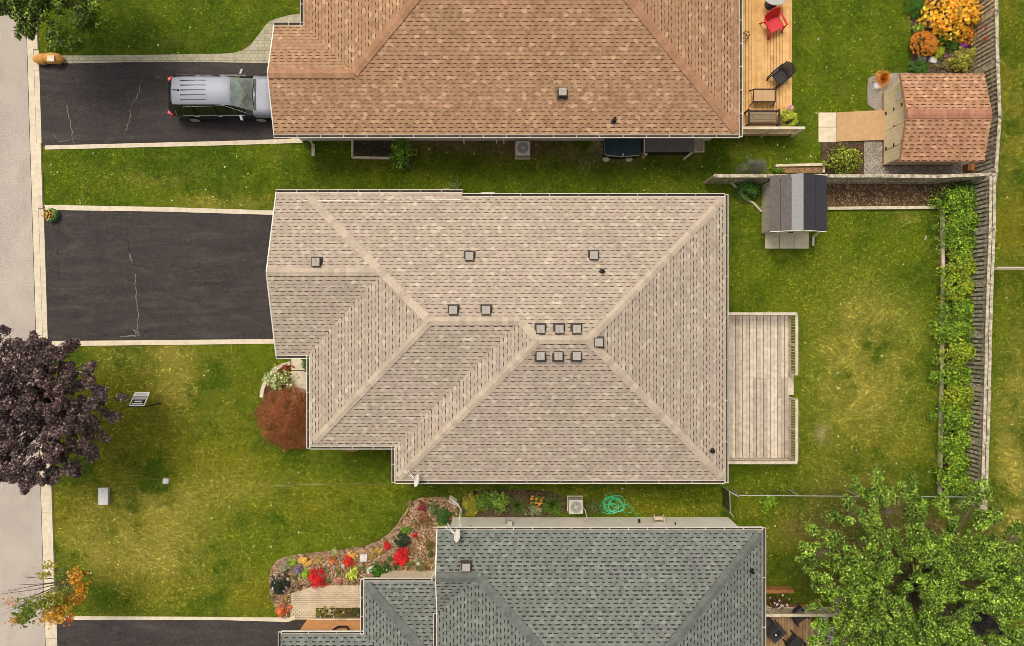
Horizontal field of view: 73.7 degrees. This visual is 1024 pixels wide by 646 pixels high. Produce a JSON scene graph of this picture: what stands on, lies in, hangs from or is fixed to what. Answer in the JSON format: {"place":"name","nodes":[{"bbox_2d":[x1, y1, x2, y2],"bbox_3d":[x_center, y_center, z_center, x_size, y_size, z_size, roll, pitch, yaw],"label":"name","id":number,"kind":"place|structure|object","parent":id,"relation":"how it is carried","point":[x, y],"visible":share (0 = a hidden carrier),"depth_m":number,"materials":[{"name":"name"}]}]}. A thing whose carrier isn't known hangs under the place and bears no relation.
{"place":"outdoors","nodes":[
{"label":"outdoors","id":0,"kind":"place"},
{"bbox_2d":[0,6,44,645],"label":"road","id":1,"kind":"structure","parent":0,"point":[20,537],"depth_m":32.50,"materials":[{"name":"grey asphalt"}]},
{"bbox_2d":[44,210,272,340],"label":"driveway","id":2,"kind":"structure","parent":0,"point":[120,275],"depth_m":32.48,"materials":[{"name":"black asphalt"}]},
{"bbox_2d":[40,208,59,221],"bbox_3d":[-21.779,-5.126,32.255,0.641,0.489,0.670,-38,90,0],"label":"leaf bag","id":3,"kind":"object","parent":2,"relation":"on","point":[51,215],"visible":1,"depth_m":32.14,"materials":[{"name":"green plastic"}]},
{"bbox_2d":[40,62,285,145],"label":"driveway","id":4,"kind":"structure","parent":0,"point":[105,103],"depth_m":32.48,"materials":[{"name":"black asphalt"}]},
{"bbox_2d":[167,69,271,121],"bbox_3d":[-13.351,-10.500,31.595,5.141,1.811,2.392,0,90,0],"label":"parked car","id":5,"kind":"object","parent":4,"relation":"on","point":[201,97],"visible":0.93,"depth_m":31.06,"materials":[{"name":"paint"}]},
{"bbox_2d":[55,620,305,645],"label":"driveway","id":6,"kind":"structure","parent":0,"point":[163,633],"depth_m":32.48,"materials":[{"name":"black asphalt"}]},
{"bbox_2d":[290,585,359,619],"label":"front path","id":7,"kind":"structure","parent":0,"point":[305,603],"depth_m":32.47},
{"bbox_2d":[38,0,1023,645],"bbox_3d":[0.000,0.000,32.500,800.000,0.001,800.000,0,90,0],"label":"ground","id":8,"kind":"structure","parent":0,"point":[926,314],"depth_m":32.50,"materials":[{"name":"green plant"}]},
{"bbox_2d":[27,17,51,645],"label":"gutter strip","id":9,"kind":"object","parent":8,"relation":"on","point":[36,249],"visible":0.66,"depth_m":32.49,"materials":[{"name":"concrete"}]},
{"bbox_2d":[32,18,56,645],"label":"kerb","id":10,"kind":"structure","parent":8,"relation":"on","point":[40,205],"depth_m":32.47,"materials":[{"name":"concrete"}]},
{"bbox_2d":[26,38,52,645],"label":"kerb joint","id":11,"kind":"object","parent":10,"relation":"on","point":[34,288],"visible":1,"depth_m":32.49,"materials":[{"name":"grey concrete"}]},
{"bbox_2d":[1,560,91,629],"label":"young street tree","id":12,"kind":"object","parent":8,"relation":"on","point":[59,611],"visible":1,"depth_m":28.84,"materials":[{"name":"multicoloured plant"}]},
{"bbox_2d":[0,0,110,40],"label":"street tree","id":13,"kind":"object","parent":8,"relation":"on","point":[31,10],"visible":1,"depth_m":28.01,"materials":[{"name":"green plant"}]},
{"bbox_2d":[44,25,83,52],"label":"shrub","id":14,"kind":"object","parent":8,"relation":"on","point":[58,42],"visible":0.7,"depth_m":32.20,"materials":[{"name":"green plant"}]},
{"bbox_2d":[0,324,130,494],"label":"purple maple","id":15,"kind":"object","parent":8,"relation":"on","point":[27,401],"visible":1,"depth_m":27.66,"materials":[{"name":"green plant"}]},
{"bbox_2d":[67,6,108,29],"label":"shrub","id":16,"kind":"object","parent":8,"relation":"on","point":[82,17],"visible":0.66,"depth_m":32.17,"materials":[{"name":"green plant"}]},
{"bbox_2d":[98,487,109,504],"bbox_3d":[-19.325,8.199,32.375,0.458,0.250,0.815,0,90,0],"label":"utility box","id":17,"kind":"object","parent":8,"relation":"on","point":[103,495],"visible":1,"depth_m":32.26,"materials":[{"name":"grey plastic"}]},
{"bbox_2d":[127,392,160,406],"bbox_3d":[-17.125,3.528,31.820,0.900,1.360,0.632,0,90,0],"label":"yard sign","id":18,"kind":"object","parent":8,"relation":"on","point":[139,399],"visible":1,"depth_m":31.46,"materials":[{"name":"white plastic"}]},
{"bbox_2d":[44,205,272,214],"bbox_3d":[-16.378,-5.378,32.485,11.731,0.070,0.262,1,90,0],"label":"concrete edging","id":19,"kind":"object","parent":8,"relation":"on","point":[149,209],"visible":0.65,"depth_m":32.45,"materials":[{"name":"beige concrete"}]},
{"bbox_2d":[51,339,273,345],"bbox_3d":[-16.255,0.930,32.485,11.479,0.070,0.244,-1,90,0],"label":"concrete edging","id":20,"kind":"object","parent":8,"relation":"on","point":[170,342],"visible":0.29,"depth_m":32.45,"materials":[{"name":"grey concrete"}]},
{"bbox_2d":[45,138,302,149],"bbox_3d":[-16.082,-8.503,32.492,12.273,0.055,0.256,-2,90,0],"label":"concrete edging","id":21,"kind":"object","parent":8,"relation":"on","point":[204,143],"visible":0.91,"depth_m":32.47,"materials":[{"name":"beige concrete"}]},
{"bbox_2d":[64,616,294,621],"bbox_3d":[-16.058,14.057,32.485,11.492,0.070,0.308,0,90,0],"label":"concrete edging","id":22,"kind":"object","parent":8,"relation":"on","point":[276,619],"visible":0.78,"depth_m":32.45,"materials":[{"name":"grey concrete"}]},
{"bbox_2d":[61,14,299,62],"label":"paver walkway","id":23,"kind":"structure","parent":8,"relation":"on","point":[257,50],"depth_m":32.47,"materials":[{"name":"beige stone"}]},
{"bbox_2d":[32,53,64,64],"bbox_3d":[-21.899,-12.474,32.214,1.481,0.558,0.567,0,90,0],"label":"leaf bag","id":24,"kind":"object","parent":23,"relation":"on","point":[48,58],"visible":1,"depth_m":32.04,"materials":[{"name":"paper"}]},
{"bbox_2d":[263,367,290,422],"bbox_3d":[-11.174,3.444,32.495,1.366,0.050,2.860,0,90,0],"label":"curved bed","id":25,"kind":"object","parent":8,"relation":"on","point":[267,387],"visible":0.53,"depth_m":32.47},
{"bbox_2d":[262,364,299,391],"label":"shrub","id":26,"kind":"object","parent":25,"relation":"on","point":[277,377],"visible":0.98,"depth_m":31.97,"materials":[{"name":"white plant"}]},
{"bbox_2d":[251,386,305,452],"bbox_3d":[-10.546,4.533,31.721,3.634,1.593,3.213,0,90,0],"label":"japanese maple","id":27,"kind":"object","parent":8,"relation":"on","point":[286,422],"visible":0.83,"depth_m":31.47,"materials":[{"name":"red plant"}]},
{"bbox_2d":[291,359,305,400],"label":"front path slabs","id":28,"kind":"structure","parent":8,"relation":"on","point":[301,380],"depth_m":32.47,"materials":[{"name":"concrete"}]},
{"bbox_2d":[268,497,457,618],"bbox_3d":[-6.756,11.487,32.495,9.898,0.050,3.920,-24,90,0],"label":"front flower bed","id":29,"kind":"object","parent":8,"relation":"on","point":[371,547],"visible":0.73,"depth_m":32.47,"materials":[{"name":"brown wood"}]},
{"bbox_2d":[269,569,289,594],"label":"shrub","id":30,"kind":"object","parent":29,"relation":"on","point":[274,584],"visible":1,"depth_m":32.12,"materials":[{"name":"green plant"}]},
{"bbox_2d":[307,566,327,589],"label":"flowering plant","id":31,"kind":"object","parent":29,"relation":"on","point":[314,577],"visible":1,"depth_m":32.23,"materials":[{"name":"red plant"}]},
{"bbox_2d":[392,543,409,565],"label":"flowering plant","id":32,"kind":"object","parent":29,"relation":"on","point":[398,555],"visible":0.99,"depth_m":32.19,"materials":[{"name":"red plant"}]},
{"bbox_2d":[354,141,390,156],"bbox_3d":[-6.644,-8.285,32.485,1.796,0.070,0.770,0,90,0],"label":"window well","id":33,"kind":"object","parent":8,"relation":"on","point":[388,143],"depth_m":32.45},
{"bbox_2d":[388,138,416,171],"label":"shrub","id":34,"kind":"object","parent":8,"relation":"on","point":[399,153],"visible":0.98,"depth_m":31.89,"materials":[{"name":"green plant"}]},
{"bbox_2d":[266,189,727,486],"bbox_3d":[-0.448,0.585,29.993,19.655,5.013,12.770,0,90,0],"label":"bungalow","id":35,"kind":"object","parent":8,"relation":"on","point":[444,336],"visible":1,"depth_m":28.88,"materials":[{"name":"beige"}]},
{"bbox_2d":[267,0,742,148],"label":"bungalow","id":36,"kind":"object","parent":8,"relation":"on","point":[476,70],"visible":1,"depth_m":28.98,"materials":[{"name":"brown"}]},
{"bbox_2d":[460,489,567,516],"bbox_3d":[0.122,8.603,32.495,5.194,0.050,1.366,0,90,0],"label":"wall flower bed","id":37,"kind":"object","parent":8,"relation":"on","point":[528,494],"visible":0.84,"depth_m":32.47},
{"bbox_2d":[461,491,478,516],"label":"shrub","id":38,"kind":"object","parent":37,"relation":"on","point":[471,504],"visible":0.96,"depth_m":32.17,"materials":[{"name":"yellow plant"}]},
{"bbox_2d":[473,488,494,512],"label":"shrub","id":39,"kind":"object","parent":37,"relation":"on","point":[483,503],"visible":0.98,"depth_m":32.02,"materials":[{"name":"green plant"}]},
{"bbox_2d":[488,489,510,515],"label":"shrub","id":40,"kind":"object","parent":37,"relation":"on","point":[502,503],"visible":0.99,"depth_m":32.10,"materials":[{"name":"green plant"}]},
{"bbox_2d":[541,490,565,517],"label":"ornamental grass","id":41,"kind":"object","parent":37,"relation":"on","point":[552,506],"depth_m":32.05,"materials":[{"name":"green plant"}]},
{"bbox_2d":[278,497,765,645],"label":"bungalow","id":42,"kind":"object","parent":8,"relation":"on","point":[654,580],"visible":1,"depth_m":28.73,"materials":[{"name":"grey"}]},
{"bbox_2d":[515,141,529,159],"bbox_3d":[0.501,-8.144,32.112,0.740,0.776,0.740,0,90,0],"label":"air conditioner","id":43,"kind":"object","parent":8,"relation":"on","point":[522,150],"visible":1,"depth_m":31.76,"materials":[{"name":"metal"}]},
{"bbox_2d":[50,8,1012,622],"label":"fallen leaves","id":44,"kind":"object","parent":8,"relation":"on","point":[474,154],"visible":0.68,"depth_m":32.43,"materials":[{"name":"yellow plant"}]},
{"bbox_2d":[567,495,582,513],"bbox_3d":[2.982,8.570,32.112,0.740,0.776,0.740,0,90,0],"label":"air conditioner","id":45,"kind":"object","parent":8,"relation":"on","point":[574,504],"visible":1,"depth_m":31.77,"materials":[{"name":"metal"}]},
{"bbox_2d":[600,492,638,516],"bbox_3d":[5.026,8.541,32.062,1.760,0.830,1.021,0,90,0],"label":"garden hose","id":46,"kind":"object","parent":8,"relation":"on","point":[614,511],"visible":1,"depth_m":32.39,"materials":[{"name":"green rubber"}]},
{"bbox_2d":[602,138,640,161],"bbox_3d":[5.152,-8.239,32.100,1.724,0.800,1.164,0,90,0],"label":"storage box","id":47,"kind":"object","parent":8,"relation":"on","point":[627,149],"visible":0.85,"depth_m":31.75,"materials":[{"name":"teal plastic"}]},
{"bbox_2d":[641,138,703,159],"bbox_3d":[7.587,-8.220,32.041,2.915,0.918,1.041,0,90,0],"label":"storage box","id":48,"kind":"object","parent":8,"relation":"on","point":[688,147],"visible":0.82,"depth_m":31.66,"materials":[{"name":"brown wood"}]},
{"bbox_2d":[734,180,759,201],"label":"shrub","id":49,"kind":"object","parent":8,"relation":"on","point":[751,188],"visible":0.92,"depth_m":31.99,"materials":[{"name":"green plant"}]},
{"bbox_2d":[734,154,768,182],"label":"shrub","id":50,"kind":"object","parent":8,"relation":"on","point":[756,164],"visible":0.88,"depth_m":31.17,"materials":[{"name":"green plant"}]},
{"bbox_2d":[728,312,797,463],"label":"timber deck","id":51,"kind":"structure","parent":8,"relation":"on","point":[785,382],"depth_m":32.00,"materials":[{"name":"brown wood"}]},
{"bbox_2d":[759,491,777,513],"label":"shrub","id":52,"kind":"object","parent":8,"relation":"on","point":[769,503],"visible":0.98,"depth_m":32.27,"materials":[{"name":"green plant"}]},
{"bbox_2d":[765,234,778,248],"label":"paving slab","id":53,"kind":"structure","parent":8,"relation":"on","point":[771,241],"depth_m":32.45,"materials":[{"name":"grey concrete"}]},
{"bbox_2d":[743,0,804,137],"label":"timber deck","id":54,"kind":"structure","parent":8,"relation":"on","point":[764,57],"depth_m":32.00,"materials":[{"name":"brown wood"}]},
{"bbox_2d":[744,109,780,125],"bbox_3d":[11.598,-9.460,31.558,1.500,0.885,0.805,0,90,0],"label":"garden bench","id":55,"kind":"object","parent":54,"relation":"on","point":[758,116],"visible":0.98,"depth_m":31.61,"materials":[{"name":"beige wood"}]},
{"bbox_2d":[749,88,775,106],"bbox_3d":[11.672,-10.525,31.785,1.155,0.440,0.775,0,90,0],"label":"patio table","id":56,"kind":"object","parent":54,"relation":"on","point":[764,94],"visible":1,"depth_m":31.59,"materials":[{"name":"wood"}]},
{"bbox_2d":[759,6,787,39],"bbox_3d":[12.116,-13.875,31.526,0.890,0.964,0.998,-28,90,0],"label":"garden chair","id":57,"kind":"object","parent":54,"relation":"on","point":[772,22],"visible":1,"depth_m":31.56,"materials":[{"name":"red plastic"}]},
{"bbox_2d":[766,61,795,88],"bbox_3d":[12.445,-11.465,31.526,0.938,0.964,0.750,-40,90,0],"label":"garden chair","id":58,"kind":"object","parent":54,"relation":"on","point":[781,75],"visible":1,"depth_m":31.54,"materials":[{"name":"black metal"}]},
{"bbox_2d":[777,107,797,129],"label":"potted plant","id":59,"kind":"object","parent":54,"relation":"on","point":[788,118],"visible":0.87,"depth_m":31.51,"materials":[{"name":"yellow plant"}]},
{"bbox_2d":[766,586,793,593],"bbox_3d":[12.529,12.593,32.250,1.372,0.500,0.178,0,90,0],"label":"planter box","id":60,"kind":"object","parent":8,"relation":"on","point":[779,590],"visible":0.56,"depth_m":32.00,"materials":[{"name":"brown wood"}]},
{"bbox_2d":[779,234,793,248],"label":"paving slab","id":61,"kind":"structure","parent":8,"relation":"on","point":[786,241],"depth_m":32.45,"materials":[{"name":"grey concrete"}]},
{"bbox_2d":[762,173,826,245],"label":"garden shed","id":62,"kind":"structure","parent":8,"relation":"on","point":[795,204],"depth_m":30.53,"materials":[{"name":"beige plastic"}]},
{"bbox_2d":[794,233,808,248],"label":"paving slab","id":63,"kind":"structure","parent":8,"relation":"on","point":[801,241],"depth_m":32.45,"materials":[{"name":"grey concrete"}]},
{"bbox_2d":[766,604,844,645],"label":"timber deck","id":64,"kind":"structure","parent":8,"relation":"on","point":[784,619],"depth_m":32.15,"materials":[{"name":"brown wood"}]},
{"bbox_2d":[766,594,791,608],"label":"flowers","id":65,"kind":"object","parent":64,"relation":"on","point":[779,604],"visible":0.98,"depth_m":31.64,"materials":[{"name":"pink plant"}]},
{"bbox_2d":[818,127,835,141],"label":"paving slab","id":66,"kind":"structure","parent":8,"relation":"on","point":[826,134],"depth_m":32.45,"materials":[{"name":"beige concrete"}]},
{"bbox_2d":[818,113,835,126],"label":"paving slab","id":67,"kind":"structure","parent":8,"relation":"on","point":[826,119],"depth_m":32.45,"materials":[{"name":"beige concrete"}]},
{"bbox_2d":[821,142,863,173],"bbox_3d":[15.724,-7.670,32.493,2.001,0.054,1.847,0,90,0],"label":"side mulch bed","id":68,"kind":"object","parent":8,"relation":"on","point":[828,145],"visible":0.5,"depth_m":32.47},
{"bbox_2d":[821,143,862,173],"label":"shrub","id":69,"kind":"object","parent":68,"relation":"on","point":[847,158],"visible":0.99,"depth_m":31.94,"materials":[{"name":"yellow plant"}]},
{"bbox_2d":[704,173,992,183],"bbox_3d":[15.438,-6.693,31.665,12.707,1.670,0.298,0,90,0],"label":"wooden fence","id":70,"kind":"object","parent":8,"relation":"on","point":[878,178],"visible":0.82,"depth_m":31.25,"materials":[{"name":"grey wood"}]},
{"bbox_2d":[731,489,971,497],"bbox_3d":[15.935,7.955,31.910,11.046,1.180,0.060,0,90,0],"label":"chain link fence","id":71,"kind":"object","parent":8,"relation":"on","point":[796,493],"visible":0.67,"depth_m":31.47,"materials":[{"name":"black metal"}]},
{"bbox_2d":[836,110,883,141],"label":"ramp","id":72,"kind":"structure","parent":8,"relation":"on","point":[860,126],"depth_m":32.37,"materials":[{"name":"brown wood"}]},
{"bbox_2d":[827,206,937,209],"bbox_3d":[17.571,-5.464,32.420,5.171,0.160,0.140,-1,90,0],"label":"timber edging","id":73,"kind":"object","parent":8,"relation":"on","point":[877,207],"visible":0.93,"depth_m":32.34,"materials":[{"name":"beige wood"}]},
{"bbox_2d":[867,73,899,109],"bbox_3d":[18.071,-10.953,32.495,2.334,0.050,1.898,0,90,0],"label":"gravel surround","id":74,"kind":"object","parent":8,"relation":"on","point":[871,101],"visible":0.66,"depth_m":32.47,"materials":[{"name":"grey gravel"}]},
{"bbox_2d":[867,73,899,109],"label":"gravel surround chips","id":75,"kind":"object","parent":74,"relation":"on","point":[879,92],"visible":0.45,"depth_m":32.45,"materials":[{"name":"grey gravel"}]},
{"bbox_2d":[827,180,940,206],"bbox_3d":[17.635,-6.144,32.485,5.515,0.070,1.308,0,90,0],"label":"vegetable bed","id":76,"kind":"object","parent":8,"relation":"on","point":[902,200],"visible":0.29,"depth_m":32.45,"materials":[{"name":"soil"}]},
{"bbox_2d":[794,465,1023,645],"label":"leafy tree","id":77,"kind":"object","parent":8,"relation":"on","point":[873,598],"visible":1,"depth_m":27.85,"materials":[{"name":"green plant"}]},
{"bbox_2d":[864,141,997,179],"bbox_3d":[19.918,-7.708,32.495,6.336,0.050,1.924,0,90,0],"label":"gravel strip","id":78,"kind":"object","parent":8,"relation":"on","point":[877,148],"visible":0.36,"depth_m":32.47,"materials":[{"name":"grey gravel"}]},
{"bbox_2d":[864,141,997,180],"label":"gravel strip chips","id":79,"kind":"object","parent":78,"relation":"on","point":[954,165],"visible":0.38,"depth_m":32.45,"materials":[{"name":"grey gravel"}]},
{"bbox_2d":[882,73,991,165],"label":"garden shed","id":80,"kind":"structure","parent":8,"relation":"on","point":[937,119],"depth_m":30.31,"materials":[{"name":"brown wood"}]},
{"bbox_2d":[884,122,903,150],"bbox_3d":[17.594,-8.572,31.450,0.048,1.700,0.884,0,90,0],"label":"door","id":81,"kind":"structure","parent":80,"relation":"in","point":[892,137],"depth_m":31.47,"materials":[{"name":"beige wood"}]},
{"bbox_2d":[884,103,904,131],"bbox_3d":[17.594,-9.480,31.450,0.048,1.700,0.880,0,90,0],"label":"door","id":82,"kind":"structure","parent":80,"relation":"in","point":[895,116],"depth_m":31.40,"materials":[{"name":"beige wood"}]},
{"bbox_2d":[911,0,987,72],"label":"back garden bed","id":83,"kind":"object","parent":8,"relation":"on","point":[913,22],"visible":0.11,"depth_m":32.47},
{"bbox_2d":[903,0,929,18],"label":"shrub","id":84,"kind":"object","parent":83,"relation":"on","point":[916,5],"visible":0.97,"depth_m":32.19,"materials":[{"name":"green plant"}]},
{"bbox_2d":[907,59,929,72],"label":"shrub","id":85,"kind":"object","parent":83,"relation":"on","point":[922,67],"visible":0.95,"depth_m":32.18,"materials":[{"name":"green plant"}]},
{"bbox_2d":[905,29,937,58],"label":"flowering plant","id":86,"kind":"object","parent":83,"relation":"on","point":[929,44],"visible":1,"depth_m":31.93,"materials":[{"name":"orange plant"}]},
{"bbox_2d":[916,0,982,49],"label":"shrub","id":87,"kind":"object","parent":83,"relation":"on","point":[967,12],"visible":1,"depth_m":31.57,"materials":[{"name":"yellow plant"}]},
{"bbox_2d":[947,46,975,72],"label":"shrub","id":88,"kind":"object","parent":83,"relation":"on","point":[963,61],"visible":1,"depth_m":32.03,"materials":[{"name":"yellow plant"}]},
{"bbox_2d":[939,181,985,497],"bbox_3d":[21.419,0.769,32.488,2.206,0.064,15.134,0,90,0],"label":"hedge bed","id":89,"kind":"object","parent":8,"relation":"on","point":[947,260],"depth_m":32.46,"materials":[{"name":"soil"}]},
{"bbox_2d":[937,209,944,493],"bbox_3d":[20.391,1.384,32.420,0.177,0.160,13.537,0,90,0],"label":"timber edging","id":90,"kind":"object","parent":89,"relation":"on","point":[941,346],"visible":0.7,"depth_m":32.34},
{"bbox_2d":[927,360,972,391],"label":"raspberry bush","id":91,"kind":"object","parent":89,"relation":"on","point":[962,373],"visible":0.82,"depth_m":31.79,"materials":[{"name":"green plant"}]},
{"bbox_2d":[926,396,975,434],"bbox_3d":[20.668,4.303,31.850,1.950,1.335,1.908,-38,90,0],"label":"raspberry bush","id":92,"kind":"object","parent":89,"relation":"on","point":[955,417],"visible":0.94,"depth_m":31.60,"materials":[{"name":"green plant"}]},
{"bbox_2d":[931,445,971,478],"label":"raspberry bush","id":93,"kind":"object","parent":89,"relation":"on","point":[960,461],"visible":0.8,"depth_m":31.66,"materials":[{"name":"green plant"}]},
{"bbox_2d":[925,184,978,217],"bbox_3d":[20.789,-5.745,31.895,2.383,1.236,1.620,0,90,0],"label":"raspberry bush","id":94,"kind":"object","parent":89,"relation":"on","point":[961,199],"visible":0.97,"depth_m":31.66,"materials":[{"name":"green plant"}]},
{"bbox_2d":[928,311,976,345],"bbox_3d":[20.738,0.254,31.910,2.210,1.204,1.697,0,90,0],"label":"raspberry bush","id":95,"kind":"object","parent":89,"relation":"on","point":[955,329],"visible":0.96,"depth_m":31.68,"materials":[{"name":"green plant"}]},
{"bbox_2d":[930,290,975,326],"bbox_3d":[20.965,-0.650,31.940,2.248,1.156,1.829,0,90,0],"label":"raspberry bush","id":96,"kind":"object","parent":89,"relation":"on","point":[965,309],"visible":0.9,"depth_m":31.79,"materials":[{"name":"green plant"}]},
{"bbox_2d":[931,336,975,369],"bbox_3d":[20.919,1.458,31.839,1.574,1.358,2.148,40,90,0],"label":"raspberry bush","id":97,"kind":"object","parent":89,"relation":"on","point":[962,350],"visible":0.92,"depth_m":31.60,"materials":[{"name":"green plant"}]},
{"bbox_2d":[932,467,975,500],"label":"raspberry bush","id":98,"kind":"object","parent":89,"relation":"on","point":[959,487],"visible":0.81,"depth_m":31.62,"materials":[{"name":"green plant"}]},
{"bbox_2d":[931,227,977,260],"bbox_3d":[20.997,-3.732,31.951,2.515,1.130,1.734,0,90,0],"label":"raspberry bush","id":99,"kind":"object","parent":89,"relation":"on","point":[966,244],"visible":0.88,"depth_m":31.75,"materials":[{"name":"green plant"}]},
{"bbox_2d":[935,271,975,302],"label":"raspberry bush","id":100,"kind":"object","parent":89,"relation":"on","point":[966,288],"visible":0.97,"depth_m":31.61,"materials":[{"name":"green plant"}]},
{"bbox_2d":[932,206,980,241],"bbox_3d":[20.982,-4.681,31.830,2.322,1.361,1.922,0,90,0],"label":"raspberry bush","id":101,"kind":"object","parent":89,"relation":"on","point":[970,217],"visible":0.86,"depth_m":31.63,"materials":[{"name":"green plant"}]},
{"bbox_2d":[936,250,978,284],"bbox_3d":[20.998,-2.588,31.884,2.019,1.256,1.864,0,90,0],"label":"raspberry bush","id":102,"kind":"object","parent":89,"relation":"on","point":[964,265],"visible":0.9,"depth_m":31.61,"materials":[{"name":"green plant"}]},
{"bbox_2d":[936,425,978,455],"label":"raspberry bush","id":103,"kind":"object","parent":89,"relation":"on","point":[962,441],"visible":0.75,"depth_m":31.70,"materials":[{"name":"green plant"}]},
{"bbox_2d":[939,375,978,411],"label":"raspberry bush","id":104,"kind":"object","parent":89,"relation":"on","point":[960,397],"visible":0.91,"depth_m":31.64,"materials":[{"name":"green plant"}]},
{"bbox_2d":[931,589,1007,644],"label":"purple shrub tree","id":105,"kind":"object","parent":8,"relation":"on","point":[983,622],"visible":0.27,"depth_m":30.32,"materials":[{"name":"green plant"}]},
{"bbox_2d":[956,173,995,510],"bbox_3d":[21.393,0.859,31.515,0.342,1.970,15.180,2,90,0],"label":"wooden fence","id":106,"kind":"object","parent":8,"relation":"on","point":[983,254],"visible":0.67,"depth_m":31.01,"materials":[{"name":"grey wood"}]},
{"bbox_2d":[968,0,1002,172],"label":"wooden fence","id":107,"kind":"object","parent":8,"relation":"on","point":[992,64],"visible":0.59,"depth_m":31.02,"materials":[{"name":"grey wood"}]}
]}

